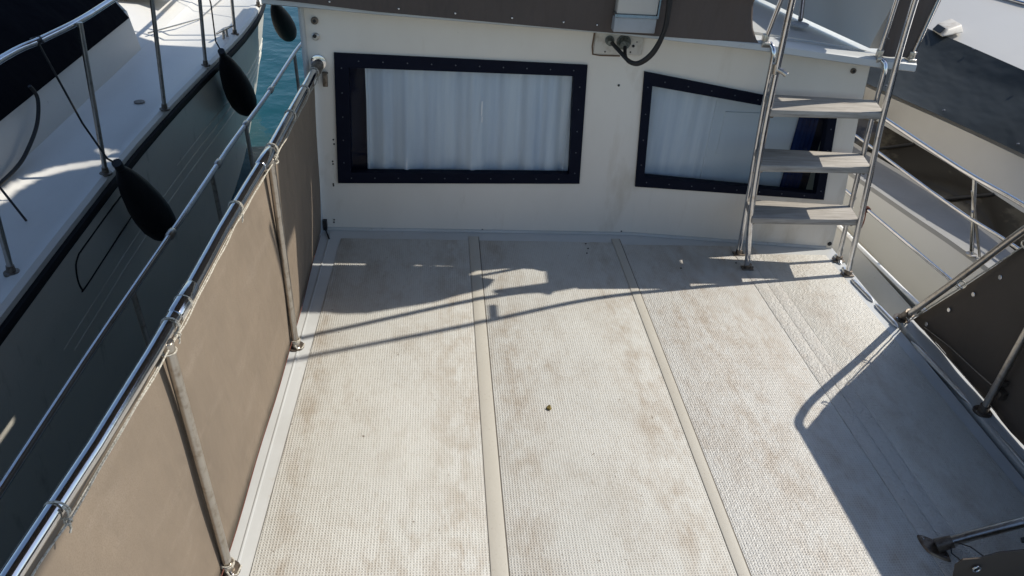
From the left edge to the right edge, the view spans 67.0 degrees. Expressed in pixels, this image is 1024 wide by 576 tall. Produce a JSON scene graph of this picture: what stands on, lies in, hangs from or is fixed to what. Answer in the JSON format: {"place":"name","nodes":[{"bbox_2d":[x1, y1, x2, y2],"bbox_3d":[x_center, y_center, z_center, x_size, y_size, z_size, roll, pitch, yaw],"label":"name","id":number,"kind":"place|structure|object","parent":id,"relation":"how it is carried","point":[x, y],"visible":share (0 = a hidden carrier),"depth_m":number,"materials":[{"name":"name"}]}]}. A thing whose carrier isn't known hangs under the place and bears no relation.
{"place":"outdoors","nodes":[
{"label":"outdoors","id":0,"kind":"place"},
{"bbox_2d":[229,4,304,205],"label":"water","id":1,"kind":"structure","parent":0,"point":[276,51],"depth_m":9.72,"materials":[{"name":"teal liquid"}]},
{"bbox_2d":[0,0,265,569],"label":"moored yacht","id":2,"kind":"object","parent":1,"relation":"on","point":[142,85],"visible":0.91,"depth_m":4.50,"materials":[{"name":"white"}]},
{"bbox_2d":[0,186,27,221],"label":"rope","id":3,"kind":"object","parent":2,"relation":"on","point":[13,204],"visible":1,"depth_m":3.82,"materials":[{"name":"black fabric"}]},
{"bbox_2d":[0,85,40,185],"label":"hose","id":4,"kind":"object","parent":2,"relation":"on","point":[4,179],"visible":1,"depth_m":4.36,"materials":[{"name":"black rubber"}]},
{"bbox_2d":[0,0,128,120],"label":"boat cover","id":5,"kind":"object","parent":2,"relation":"on","point":[22,21],"visible":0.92,"depth_m":4.84,"materials":[{"name":"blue fabric"}]},
{"bbox_2d":[29,36,175,240],"bbox_3d":[-2.124,-0.736,4.224,0.245,1.373,0.614,10,34,9],"label":"fender","id":6,"kind":"object","parent":2,"relation":"hanging from","point":[149,210],"visible":0.84,"depth_m":4.32,"materials":[{"name":"black rubber"}]},
{"bbox_2d":[209,0,256,115],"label":"fender","id":7,"kind":"object","parent":2,"relation":"hanging from","point":[239,92],"visible":0.98,"depth_m":6.17,"materials":[{"name":"black rubber"}]},
{"bbox_2d":[270,5,296,41],"bbox_3d":[-2.171,-2.832,7.213,0.377,1.208,0.608,-17,39,-29],"label":"fender","id":8,"kind":"object","parent":2,"relation":"hanging from","point":[284,25],"visible":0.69,"depth_m":7.33,"materials":[{"name":"black rubber"}]},
{"bbox_2d":[230,0,1023,575],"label":"motor yacht","id":9,"kind":"object","parent":1,"relation":"on","point":[522,228],"visible":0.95,"depth_m":3.49,"materials":[{"name":"white"}]},
{"bbox_2d":[0,42,300,498],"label":"side deck rail","id":10,"kind":"object","parent":9,"relation":"attached to","point":[35,436],"visible":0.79,"depth_m":2.87,"materials":[{"name":"metal"}]},
{"bbox_2d":[0,54,327,575],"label":"guard rail","id":11,"kind":"object","parent":9,"relation":"on","point":[27,550],"visible":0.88,"depth_m":2.00,"materials":[{"name":"metal"}]},
{"bbox_2d":[25,67,321,575],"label":"canvas screen","id":12,"kind":"object","parent":11,"relation":"attached to","point":[137,507],"visible":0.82,"depth_m":2.28,"materials":[{"name":"brown fabric"}]},
{"bbox_2d":[334,52,587,183],"bbox_3d":[-0.251,-0.882,3.987,1.400,0.850,0.215,1,34,-6],"label":"window","id":13,"kind":"structure","parent":9,"relation":"in","point":[400,119],"depth_m":3.96,"materials":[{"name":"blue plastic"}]},
{"bbox_2d":[612,0,660,18],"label":"equipment box","id":14,"kind":"object","parent":9,"relation":"on","point":[647,9],"visible":1,"depth_m":3.45,"materials":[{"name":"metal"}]},
{"bbox_2d":[610,0,672,65],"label":"power cable","id":15,"kind":"object","parent":9,"relation":"attached to","point":[650,54],"visible":1,"depth_m":3.55,"materials":[{"name":"black rubber"}]},
{"bbox_2d":[635,71,836,199],"bbox_3d":[1.159,-0.817,4.099,1.170,0.800,0.325,1,34,-6],"label":"window","id":16,"kind":"structure","parent":9,"relation":"in","point":[694,135],"depth_m":4.13,"materials":[{"name":"glass"}]},
{"bbox_2d":[732,0,918,276],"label":"boarding ladder","id":17,"kind":"object","parent":9,"relation":"on","point":[770,160],"visible":1,"depth_m":3.79,"materials":[{"name":"metal"}]},
{"bbox_2d":[760,0,939,62],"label":"flybridge rail","id":18,"kind":"object","parent":9,"relation":"on","point":[765,43],"visible":0.81,"depth_m":3.62,"materials":[{"name":"metal"}]},
{"bbox_2d":[280,0,757,42],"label":"canvas dodger","id":19,"kind":"object","parent":18,"relation":"attached to","point":[726,20],"visible":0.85,"depth_m":3.49,"materials":[{"name":"brown"}]},
{"bbox_2d":[883,0,940,57],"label":"canvas dodger","id":20,"kind":"object","parent":18,"relation":"attached to","point":[923,10],"visible":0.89,"depth_m":3.61,"materials":[{"name":"brown"}]},
{"bbox_2d":[845,189,962,289],"bbox_3d":[2.070,-0.385,4.347,0.018,0.143,1.901,1,34,-6],"label":"side tube","id":21,"kind":"object","parent":9,"relation":"attached to","point":[915,250],"visible":0.49,"depth_m":4.07,"materials":[{"name":"metal"}]},
{"bbox_2d":[862,206,870,226],"bbox_3d":[2.028,-0.394,4.486,0.039,0.148,0.112,29,40,32],"label":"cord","id":22,"kind":"object","parent":21,"relation":"attached to","point":[868,207],"visible":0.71,"depth_m":4.47,"materials":[{"name":"plastic"}]},
{"bbox_2d":[893,225,1023,417],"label":"guard rail","id":23,"kind":"object","parent":9,"relation":"on","point":[997,390],"visible":0.99,"depth_m":3.20,"materials":[{"name":"metal"}]},
{"bbox_2d":[906,240,1023,444],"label":"canvas screen","id":24,"kind":"object","parent":23,"relation":"attached to","point":[973,329],"visible":0.94,"depth_m":3.27,"materials":[{"name":"brown fabric"}]},
{"bbox_2d":[917,517,1023,561],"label":"support pole","id":25,"kind":"object","parent":9,"relation":"on","point":[939,547],"visible":0.99,"depth_m":2.59,"materials":[{"name":"metal"}]},
{"bbox_2d":[950,537,1023,575],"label":"canvas screen","id":26,"kind":"object","parent":9,"relation":"on","point":[1006,563],"visible":1,"depth_m":2.37,"materials":[{"name":"brown fabric"}]},
{"bbox_2d":[842,0,1023,309],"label":"moored yacht","id":27,"kind":"object","parent":1,"relation":"on","point":[946,195],"visible":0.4,"depth_m":4.89,"materials":[{"name":"plastic"}]},
{"bbox_2d":[867,142,913,151],"bbox_3d":[2.621,-0.979,5.379,0.303,0.167,0.019,30,41,33],"label":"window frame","id":28,"kind":"structure","parent":27,"relation":"in","point":[907,144],"depth_m":5.34,"materials":[{"name":"rubber"}]},
{"bbox_2d":[867,29,1023,153],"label":"boat cover","id":29,"kind":"object","parent":27,"relation":"on","point":[971,88],"visible":0.42,"depth_m":5.12,"materials":[{"name":"fabric"}]},
{"bbox_2d":[944,193,993,199],"bbox_3d":[2.811,-0.562,4.770,0.020,0.167,0.269,-19,40,-32],"label":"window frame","id":30,"kind":"structure","parent":27,"relation":"in","point":[985,194],"depth_m":4.77,"materials":[{"name":"rubber"}]}
]}

